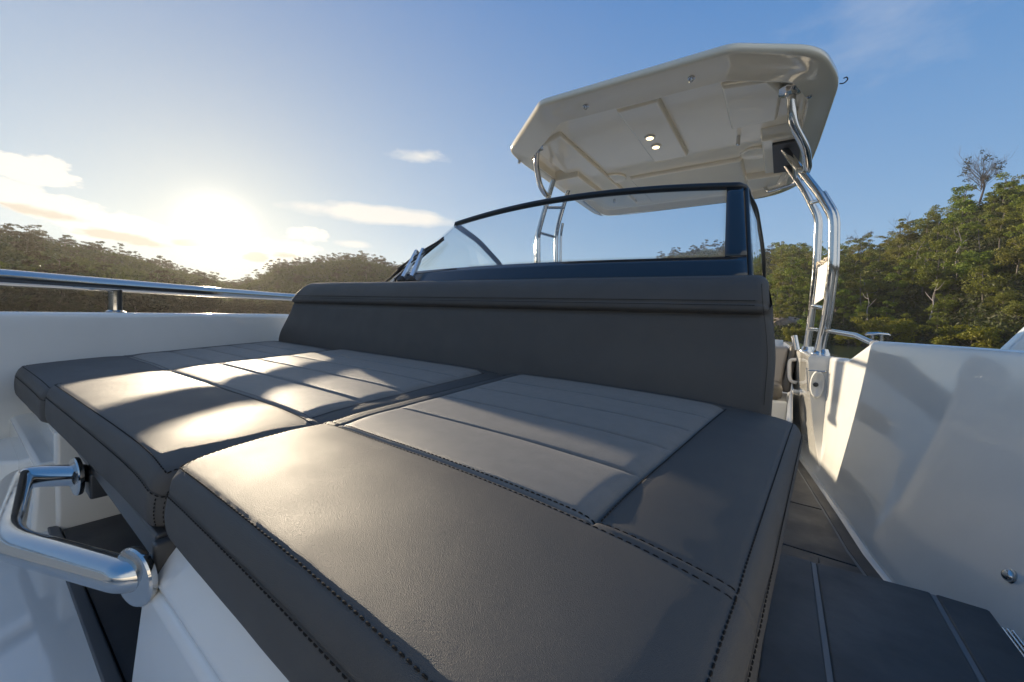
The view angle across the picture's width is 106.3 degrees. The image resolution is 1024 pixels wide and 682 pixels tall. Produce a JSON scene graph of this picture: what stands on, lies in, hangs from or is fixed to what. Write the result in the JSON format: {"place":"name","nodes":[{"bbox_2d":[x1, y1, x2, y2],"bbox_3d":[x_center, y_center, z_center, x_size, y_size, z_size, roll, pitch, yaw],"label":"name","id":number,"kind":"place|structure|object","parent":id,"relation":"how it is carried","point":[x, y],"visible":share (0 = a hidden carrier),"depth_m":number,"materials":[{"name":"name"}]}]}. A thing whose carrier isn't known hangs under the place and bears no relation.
{"place":"outdoors","nodes":[
{"label":"outdoors","id":0,"kind":"place"},
{"bbox_2d":[0,193,1023,346],"bbox_3d":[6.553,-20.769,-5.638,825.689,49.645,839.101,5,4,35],"label":"hills","id":1,"kind":"structure","parent":0,"point":[926,303],"depth_m":61.69,"materials":[{"name":"green plant"}]},
{"bbox_2d":[1,223,21,232],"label":"eucalypt tree","id":2,"kind":"object","parent":1,"relation":"on","point":[8,225],"visible":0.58,"depth_m":97.50,"materials":[{"name":"green plant"}]},
{"bbox_2d":[0,286,32,311],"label":"mangrove tree","id":3,"kind":"object","parent":1,"relation":"on","point":[6,302],"visible":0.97,"depth_m":34.12,"materials":[{"name":"green plant"}]},
{"bbox_2d":[0,286,37,295],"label":"mangrove tree","id":4,"kind":"object","parent":1,"relation":"on","point":[28,292],"visible":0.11,"depth_m":37.25,"materials":[{"name":"green plant"}]},
{"bbox_2d":[0,287,46,310],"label":"mangrove tree","id":5,"kind":"object","parent":1,"relation":"on","point":[31,305],"visible":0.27,"depth_m":36.64,"materials":[{"name":"green plant"}]},
{"bbox_2d":[13,226,40,237],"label":"eucalypt tree","id":6,"kind":"object","parent":1,"relation":"on","point":[36,234],"visible":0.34,"depth_m":98.39,"materials":[{"name":"green plant"}]},
{"bbox_2d":[8,233,46,251],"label":"eucalypt tree","id":7,"kind":"object","parent":1,"relation":"on","point":[28,245],"visible":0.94,"depth_m":66.01,"materials":[{"name":"green plant"}]},
{"bbox_2d":[12,251,87,274],"bbox_3d":[-59.498,-9.170,49.834,6.002,4.700,5.264,2,3,-19],"label":"eucalypt tree","id":8,"kind":"object","parent":1,"relation":"on","point":[65,270],"visible":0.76,"depth_m":49.47,"materials":[{"name":"green plant"}]},
{"bbox_2d":[28,288,101,311],"bbox_3d":[-45.119,-4.151,38.792,4.062,4.715,5.076,5,4,33],"label":"mangrove tree","id":9,"kind":"object","parent":1,"relation":"on","point":[78,295],"visible":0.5,"depth_m":38.93,"materials":[{"name":"green plant"}]},
{"bbox_2d":[81,241,102,250],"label":"eucalypt tree","id":10,"kind":"object","parent":1,"relation":"on","point":[91,247],"visible":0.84,"depth_m":113.16,"materials":[{"name":"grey plant"}]},
{"bbox_2d":[94,264,115,275],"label":"eucalypt tree","id":11,"kind":"object","parent":1,"relation":"on","point":[99,268],"visible":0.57,"depth_m":61.34,"materials":[{"name":"green plant"}]},
{"bbox_2d":[90,291,132,312],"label":"mangrove tree","id":12,"kind":"object","parent":1,"relation":"on","point":[101,301],"visible":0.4,"depth_m":42.34,"materials":[{"name":"green plant"}]},
{"bbox_2d":[127,293,169,312],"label":"mangrove tree","id":13,"kind":"object","parent":1,"relation":"on","point":[160,303],"visible":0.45,"depth_m":47.21,"materials":[{"name":"green plant"}]},
{"bbox_2d":[139,281,175,312],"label":"mangrove tree","id":14,"kind":"object","parent":1,"relation":"on","point":[170,300],"visible":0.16,"depth_m":52.38,"materials":[{"name":"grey plant"}]},
{"bbox_2d":[144,270,174,283],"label":"eucalypt tree","id":15,"kind":"object","parent":1,"relation":"on","point":[157,278],"visible":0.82,"depth_m":75.73,"materials":[{"name":"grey plant"}]},
{"bbox_2d":[167,296,196,312],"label":"mangrove tree","id":16,"kind":"object","parent":1,"relation":"on","point":[184,308],"visible":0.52,"depth_m":55.71,"materials":[{"name":"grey plant"}]},
{"bbox_2d":[173,296,198,309],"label":"mangrove tree","id":17,"kind":"object","parent":1,"relation":"on","point":[187,303],"visible":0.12,"depth_m":58.56,"materials":[{"name":"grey plant"}]},
{"bbox_2d":[183,296,207,312],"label":"mangrove tree","id":18,"kind":"object","parent":1,"relation":"on","point":[197,309],"visible":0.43,"depth_m":60.79,"materials":[{"name":"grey plant"}]},
{"bbox_2d":[186,300,216,312],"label":"mangrove tree","id":19,"kind":"object","parent":1,"relation":"on","point":[209,307],"visible":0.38,"depth_m":63.12,"materials":[{"name":"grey plant"}]},
{"bbox_2d":[206,297,229,312],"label":"mangrove tree","id":20,"kind":"object","parent":1,"relation":"on","point":[219,305],"visible":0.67,"depth_m":67.94,"materials":[{"name":"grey plant"}]},
{"bbox_2d":[223,301,241,312],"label":"mangrove tree","id":21,"kind":"object","parent":1,"relation":"on","point":[232,308],"visible":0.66,"depth_m":73.22,"materials":[{"name":"green plant"}]},
{"bbox_2d":[231,298,255,313],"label":"mangrove tree","id":22,"kind":"object","parent":1,"relation":"on","point":[249,305],"visible":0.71,"depth_m":78.74,"materials":[{"name":"green plant"}]},
{"bbox_2d":[270,300,287,313],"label":"mangrove tree","id":23,"kind":"object","parent":1,"relation":"on","point":[278,310],"visible":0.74,"depth_m":84.42,"materials":[{"name":"green plant"}]},
{"bbox_2d":[0,185,1023,348],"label":"scrub undergrowth","id":24,"kind":"object","parent":1,"relation":"on","point":[9,254],"visible":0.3,"depth_m":68.83,"materials":[{"name":"green plant"}]},
{"bbox_2d":[770,289,786,307],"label":"eucalypt tree","id":25,"kind":"object","parent":1,"relation":"on","point":[772,291],"visible":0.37,"depth_m":75.88,"materials":[{"name":"green plant"}]},
{"bbox_2d":[770,251,790,267],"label":"eucalypt tree","id":26,"kind":"object","parent":1,"relation":"on","point":[775,260],"visible":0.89,"depth_m":103.95,"materials":[{"name":"green plant"}]},
{"bbox_2d":[773,307,788,327],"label":"eucalypt tree","id":27,"kind":"object","parent":1,"relation":"on","point":[777,313],"visible":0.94,"depth_m":64.01,"materials":[{"name":"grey plant"}]},
{"bbox_2d":[774,293,788,311],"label":"eucalypt tree","id":28,"kind":"object","parent":1,"relation":"on","point":[778,301],"visible":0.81,"depth_m":72.06,"materials":[{"name":"green plant"}]},
{"bbox_2d":[772,263,795,291],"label":"eucalypt tree","id":29,"kind":"object","parent":1,"relation":"on","point":[779,277],"visible":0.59,"depth_m":80.09,"materials":[{"name":"green plant"}]},
{"bbox_2d":[774,316,802,327],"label":"shore rock","id":30,"kind":"object","parent":1,"relation":"on","point":[785,321],"visible":0.25,"depth_m":65.31,"materials":[{"name":"stone"}]},
{"bbox_2d":[769,268,808,305],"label":"eucalypt tree","id":31,"kind":"object","parent":1,"relation":"on","point":[796,292],"visible":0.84,"depth_m":76.48,"materials":[{"name":"green plant"}]},
{"bbox_2d":[775,259,806,296],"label":"eucalypt tree","id":32,"kind":"object","parent":1,"relation":"on","point":[798,264],"visible":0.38,"depth_m":84.73,"materials":[{"name":"green plant"}]},
{"bbox_2d":[783,301,799,316],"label":"eucalypt tree","id":33,"kind":"object","parent":1,"relation":"on","point":[790,311],"visible":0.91,"depth_m":68.43,"materials":[{"name":"green plant"}]},
{"bbox_2d":[791,242,807,258],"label":"eucalypt tree","id":34,"kind":"object","parent":1,"relation":"on","point":[803,245],"visible":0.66,"depth_m":119.19,"materials":[{"name":"green plant"}]},
{"bbox_2d":[797,294,808,315],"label":"eucalypt tree","id":35,"kind":"object","parent":1,"relation":"on","point":[804,302],"visible":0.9,"depth_m":69.81,"materials":[{"name":"green plant"}]},
{"bbox_2d":[797,252,812,272],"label":"eucalypt tree","id":36,"kind":"object","parent":1,"relation":"on","point":[804,265],"visible":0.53,"depth_m":108.06,"materials":[{"name":"green plant"}]},
{"bbox_2d":[800,274,811,292],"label":"eucalypt tree","id":37,"kind":"object","parent":1,"relation":"on","point":[803,277],"visible":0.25,"depth_m":73.97,"materials":[{"name":"green plant"}]},
{"bbox_2d":[796,311,819,328],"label":"eucalypt tree","id":38,"kind":"object","parent":1,"relation":"on","point":[803,325],"visible":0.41,"depth_m":60.94,"materials":[{"name":"green plant"}]},
{"bbox_2d":[817,277,859,314],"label":"eucalypt tree","id":39,"kind":"object","parent":1,"relation":"on","point":[840,300],"visible":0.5,"depth_m":68.75,"materials":[{"name":"green plant"}]},
{"bbox_2d":[843,244,861,264],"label":"eucalypt tree","id":40,"kind":"object","parent":1,"relation":"on","point":[854,249],"visible":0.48,"depth_m":101.11,"materials":[{"name":"green plant"}]},
{"bbox_2d":[840,254,866,274],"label":"eucalypt tree","id":41,"kind":"object","parent":1,"relation":"on","point":[848,257],"visible":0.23,"depth_m":94.35,"materials":[{"name":"green plant"}]},
{"bbox_2d":[842,253,869,279],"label":"eucalypt tree","id":42,"kind":"object","parent":1,"relation":"on","point":[854,268],"visible":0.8,"depth_m":80.03,"materials":[{"name":"green plant"}]},
{"bbox_2d":[842,271,876,307],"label":"eucalypt tree","id":43,"kind":"object","parent":1,"relation":"on","point":[868,286],"visible":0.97,"depth_m":67.98,"materials":[{"name":"green plant"}]},
{"bbox_2d":[851,235,868,253],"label":"eucalypt tree","id":44,"kind":"object","parent":1,"relation":"on","point":[862,243],"visible":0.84,"depth_m":106.47,"materials":[{"name":"green plant"}]},
{"bbox_2d":[843,279,885,303],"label":"eucalypt tree","id":45,"kind":"object","parent":1,"relation":"on","point":[872,296],"visible":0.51,"depth_m":70.38,"materials":[{"name":"green plant"}]},
{"bbox_2d":[850,301,878,317],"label":"eucalypt tree","id":46,"kind":"object","parent":1,"relation":"on","point":[864,304],"visible":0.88,"depth_m":64.54,"materials":[{"name":"green plant"}]},
{"bbox_2d":[850,312,878,332],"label":"eucalypt tree","id":47,"kind":"object","parent":1,"relation":"on","point":[859,328],"visible":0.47,"depth_m":59.89,"materials":[{"name":"green plant"}]},
{"bbox_2d":[860,250,873,268],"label":"eucalypt tree","id":48,"kind":"object","parent":1,"relation":"on","point":[862,261],"visible":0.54,"depth_m":89.11,"materials":[{"name":"green plant"}]},
{"bbox_2d":[858,265,890,290],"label":"eucalypt tree","id":49,"kind":"object","parent":1,"relation":"on","point":[879,283],"visible":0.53,"depth_m":74.81,"materials":[{"name":"green plant"}]},
{"bbox_2d":[863,257,890,278],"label":"eucalypt tree","id":50,"kind":"object","parent":1,"relation":"on","point":[879,265],"visible":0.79,"depth_m":79.95,"materials":[{"name":"green plant"}]},
{"bbox_2d":[873,246,895,261],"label":"eucalypt tree","id":51,"kind":"object","parent":1,"relation":"on","point":[877,258],"visible":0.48,"depth_m":89.64,"materials":[{"name":"green plant"}]},
{"bbox_2d":[874,231,894,246],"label":"eucalypt tree","id":52,"kind":"object","parent":1,"relation":"on","point":[888,240],"visible":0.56,"depth_m":105.72,"materials":[{"name":"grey plant"}]},
{"bbox_2d":[850,316,920,344],"bbox_3d":[53.171,-0.903,55.096,7.427,5.280,5.966,5,4,42],"label":"mangrove tree","id":53,"kind":"object","parent":1,"relation":"on","point":[897,326],"visible":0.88,"depth_m":53.79,"materials":[{"name":"green plant"}]},
{"bbox_2d":[876,300,897,320],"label":"eucalypt tree","id":54,"kind":"object","parent":1,"relation":"on","point":[883,312],"visible":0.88,"depth_m":60.98,"materials":[{"name":"green plant"}]},
{"bbox_2d":[879,242,912,260],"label":"eucalypt tree","id":55,"kind":"object","parent":1,"relation":"on","point":[887,257],"visible":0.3,"depth_m":84.41,"materials":[{"name":"green plant"}]},
{"bbox_2d":[885,238,908,273],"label":"eucalypt tree","id":56,"kind":"object","parent":1,"relation":"on","point":[892,252],"visible":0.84,"depth_m":79.59,"materials":[{"name":"green plant"}]},
{"bbox_2d":[883,266,912,289],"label":"eucalypt tree","id":57,"kind":"object","parent":1,"relation":"on","point":[903,284],"visible":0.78,"depth_m":69.01,"materials":[{"name":"green plant"}]},
{"bbox_2d":[893,225,920,245],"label":"eucalypt tree","id":58,"kind":"object","parent":1,"relation":"on","point":[906,235],"visible":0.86,"depth_m":89.16,"materials":[{"name":"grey plant"}]},
{"bbox_2d":[895,218,918,229],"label":"eucalypt tree","id":59,"kind":"object","parent":1,"relation":"on","point":[901,224],"visible":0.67,"depth_m":95.45,"materials":[{"name":"green plant"}]},
{"bbox_2d":[886,243,928,273],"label":"eucalypt tree","id":60,"kind":"object","parent":1,"relation":"on","point":[908,256],"visible":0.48,"depth_m":74.43,"materials":[{"name":"green plant"}]},
{"bbox_2d":[899,250,934,278],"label":"eucalypt tree","id":61,"kind":"object","parent":1,"relation":"on","point":[906,261],"visible":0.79,"depth_m":70.63,"materials":[{"name":"green plant"}]},
{"bbox_2d":[904,243,932,260],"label":"eucalypt tree","id":62,"kind":"object","parent":1,"relation":"on","point":[927,246],"visible":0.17,"depth_m":75.24,"materials":[{"name":"green plant"}]},
{"bbox_2d":[898,251,953,296],"bbox_3d":[69.102,-10.756,63.855,6.280,8.321,5.628,2,3,-12],"label":"eucalypt tree","id":63,"kind":"object","parent":1,"relation":"on","point":[924,283],"visible":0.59,"depth_m":63.40,"materials":[{"name":"green plant"}]},
{"bbox_2d":[909,210,946,233],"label":"eucalypt tree","id":64,"kind":"object","parent":1,"relation":"on","point":[921,226],"visible":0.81,"depth_m":84.80,"materials":[{"name":"green plant"}]},
{"bbox_2d":[912,252,959,302],"bbox_3d":[65.845,-9.011,59.429,5.025,9.434,4.633,2,3,-6],"label":"eucalypt tree","id":65,"kind":"object","parent":1,"relation":"on","point":[938,273],"visible":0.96,"depth_m":58.85,"materials":[{"name":"green plant"}]},
{"bbox_2d":[925,305,950,334],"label":"eucalypt tree","id":66,"kind":"object","parent":1,"relation":"on","point":[935,321],"visible":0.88,"depth_m":54.34,"materials":[{"name":"green plant"}]},
{"bbox_2d":[924,204,952,221],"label":"eucalypt tree","id":67,"kind":"object","parent":1,"relation":"on","point":[935,207],"visible":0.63,"depth_m":87.72,"materials":[{"name":"green plant"}]},
{"bbox_2d":[922,222,956,261],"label":"eucalypt tree","id":68,"kind":"object","parent":1,"relation":"on","point":[932,238],"visible":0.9,"depth_m":70.47,"materials":[{"name":"green plant"}]},
{"bbox_2d":[924,293,958,314],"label":"eucalypt tree","id":69,"kind":"object","parent":1,"relation":"on","point":[950,303],"visible":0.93,"depth_m":56.23,"materials":[{"name":"green plant"}]},
{"bbox_2d":[930,230,964,269],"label":"eucalypt tree","id":70,"kind":"object","parent":1,"relation":"on","point":[941,245],"visible":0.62,"depth_m":64.85,"materials":[{"name":"green plant"}]},
{"bbox_2d":[939,241,975,284],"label":"eucalypt tree","id":71,"kind":"object","parent":1,"relation":"on","point":[955,247],"visible":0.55,"depth_m":59.89,"materials":[{"name":"green plant"}]},
{"bbox_2d":[916,324,1004,347],"bbox_3d":[56.431,0.034,47.619,6.352,4.224,7.908,2,3,-9],"label":"mangrove tree","id":72,"kind":"object","parent":1,"relation":"on","point":[982,335],"visible":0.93,"depth_m":46.63,"materials":[{"name":"green plant"}]},
{"bbox_2d":[941,184,980,225],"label":"eucalypt tree","id":73,"kind":"object","parent":1,"relation":"on","point":[962,204],"visible":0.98,"depth_m":71.60,"materials":[{"name":"green plant"}]},
{"bbox_2d":[939,197,982,216],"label":"eucalypt tree","id":74,"kind":"object","parent":1,"relation":"on","point":[951,212],"visible":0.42,"depth_m":77.55,"materials":[{"name":"green plant"}]},
{"bbox_2d":[947,184,977,202],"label":"eucalypt tree","id":75,"kind":"object","parent":1,"relation":"on","point":[961,195],"visible":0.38,"depth_m":81.99,"materials":[{"name":"green plant"}]},
{"bbox_2d":[955,215,982,248],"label":"eucalypt tree","id":76,"kind":"object","parent":1,"relation":"on","point":[961,220],"visible":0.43,"depth_m":66.46,"materials":[{"name":"green plant"}]},
{"bbox_2d":[951,250,1002,283],"bbox_3d":[68.051,-10.186,55.789,4.674,6.208,6.566,1,3,-25],"label":"eucalypt tree","id":77,"kind":"object","parent":1,"relation":"on","point":[987,255],"visible":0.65,"depth_m":55.81,"materials":[{"name":"green plant"}]},
{"bbox_2d":[959,214,996,251],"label":"eucalypt tree","id":78,"kind":"object","parent":1,"relation":"on","point":[971,224],"visible":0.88,"depth_m":62.46,"materials":[{"name":"green plant"}]},
{"bbox_2d":[955,147,1017,202],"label":"bare tree","id":79,"kind":"object","parent":1,"relation":"on","point":[983,179],"visible":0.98,"depth_m":75.61,"materials":[{"name":"grey plant"}]},
{"bbox_2d":[957,264,1015,302],"bbox_3d":[64.118,-7.500,52.169,4.847,5.978,4.753,2,3,-16],"label":"eucalypt tree","id":80,"kind":"object","parent":1,"relation":"on","point":[976,287],"visible":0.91,"depth_m":52.33,"materials":[{"name":"green plant"}]},
{"bbox_2d":[977,195,1003,219],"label":"eucalypt tree","id":81,"kind":"object","parent":1,"relation":"on","point":[991,206],"visible":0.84,"depth_m":67.00,"materials":[{"name":"green plant"}]},
{"bbox_2d":[982,287,1022,311],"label":"eucalypt tree","id":82,"kind":"object","parent":1,"relation":"on","point":[1001,298],"visible":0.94,"depth_m":48.29,"materials":[{"name":"green plant"}]},
{"bbox_2d":[983,205,1022,253],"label":"eucalypt tree","id":83,"kind":"object","parent":1,"relation":"on","point":[998,222],"visible":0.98,"depth_m":58.22,"materials":[{"name":"green plant"}]},
{"bbox_2d":[983,172,1022,204],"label":"eucalypt tree","id":84,"kind":"object","parent":1,"relation":"on","point":[1004,191],"visible":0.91,"depth_m":70.42,"materials":[{"name":"green plant"}]},
{"bbox_2d":[990,236,1023,276],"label":"eucalypt tree","id":85,"kind":"object","parent":1,"relation":"on","point":[1008,256],"visible":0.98,"depth_m":51.95,"materials":[{"name":"green plant"}]},
{"bbox_2d":[996,185,1023,218],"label":"eucalypt tree","id":86,"kind":"object","parent":1,"relation":"on","point":[1019,201],"visible":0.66,"depth_m":63.22,"materials":[{"name":"green plant"}]},
{"bbox_2d":[996,174,1023,191],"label":"eucalypt tree","id":87,"kind":"object","parent":1,"relation":"on","point":[1017,180],"visible":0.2,"depth_m":74.78,"materials":[{"name":"green plant"}]},
{"bbox_2d":[1001,300,1023,318],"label":"eucalypt tree","id":88,"kind":"object","parent":1,"relation":"on","point":[1016,310],"visible":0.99,"depth_m":45.41,"materials":[{"name":"green plant"}]},
{"bbox_2d":[1001,195,1023,222],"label":"eucalypt tree","id":89,"kind":"object","parent":1,"relation":"on","point":[1015,215],"visible":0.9,"depth_m":60.91,"materials":[{"name":"green plant"}]},
{"bbox_2d":[1003,216,1023,243],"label":"eucalypt tree","id":90,"kind":"object","parent":1,"relation":"on","point":[1021,227],"visible":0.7,"depth_m":55.13,"materials":[{"name":"green plant"}]},
{"bbox_2d":[0,0,1023,282],"label":"sky","id":91,"kind":"structure","parent":0,"point":[228,138],"materials":[{"name":"blue"}]},
{"bbox_2d":[771,345,796,420],"bbox_3d":[1.765,0.350,2.867,0.547,0.670,0.694,5,4,35],"label":"cockpit seat","id":92,"kind":"object","parent":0,"point":[781,392],"visible":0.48,"depth_m":2.71,"materials":[{"name":"beige plastic"}]},
{"bbox_2d":[801,343,867,357],"bbox_3d":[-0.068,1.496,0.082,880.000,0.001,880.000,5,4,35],"label":"water","id":93,"kind":"structure","parent":0,"point":[847,351],"depth_m":39.25,"materials":[{"name":"green liquid"}]},
{"bbox_2d":[35,293,93,311],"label":"mangrove tree","id":94,"kind":"object","parent":93,"relation":"in","point":[54,304],"visible":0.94,"depth_m":37.17,"materials":[{"name":"green plant"}]},
{"bbox_2d":[123,293,152,312],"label":"mangrove tree","id":95,"kind":"object","parent":93,"relation":"in","point":[141,299],"visible":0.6,"depth_m":45.35,"materials":[{"name":"green plant"}]},
{"bbox_2d":[0,43,1023,681],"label":"motor boat","id":96,"kind":"object","parent":93,"relation":"on","point":[902,555],"visible":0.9,"depth_m":1.22,"materials":[{"name":"white metal"}]},
{"bbox_2d":[14,341,331,422],"bbox_3d":[-1.183,0.096,1.660,0.605,0.099,1.579,2,3,-2],"label":"lounge cushion","id":97,"kind":"object","parent":96,"relation":"on","point":[34,384],"visible":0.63,"depth_m":1.23,"materials":[{"name":"grey leather"}]},
{"bbox_2d":[44,349,502,526],"bbox_3d":[-0.661,0.135,1.224,1.263,0.099,1.042,5,4,35],"label":"lounge cushion","id":98,"kind":"object","parent":96,"relation":"on","point":[136,441],"visible":0.77,"depth_m":0.76,"materials":[{"name":"grey leather"}]},
{"bbox_2d":[162,374,801,681],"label":"lounge cushion","id":99,"kind":"object","parent":96,"relation":"on","point":[520,528],"visible":1,"depth_m":0.35,"materials":[{"name":"grey leather"}]},
{"bbox_2d":[279,275,775,415],"bbox_3d":[-0.372,-0.060,1.726,2.577,0.439,0.167,5,4,35],"label":"backrest cushion","id":100,"kind":"object","parent":96,"relation":"on","point":[710,339],"visible":0.91,"depth_m":1.24,"materials":[{"name":"grey leather"}]},
{"bbox_2d":[814,256,827,303],"bbox_3d":[1.872,-0.369,2.313,0.024,0.281,0.364,4,4,27],"label":"hanging card","id":101,"kind":"object","parent":96,"relation":"hanging from","point":[821,280],"visible":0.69,"depth_m":2.33,"materials":[{"name":"white paper"}]},
{"bbox_2d":[782,326,804,341],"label":"mangrove tree","id":102,"kind":"object","parent":93,"relation":"in","point":[792,331],"visible":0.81,"depth_m":56.05,"materials":[{"name":"green plant"}]},
{"bbox_2d":[833,331,864,345],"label":"mangrove tree","id":103,"kind":"object","parent":93,"relation":"in","point":[838,338],"visible":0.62,"depth_m":55.59,"materials":[{"name":"green plant"}]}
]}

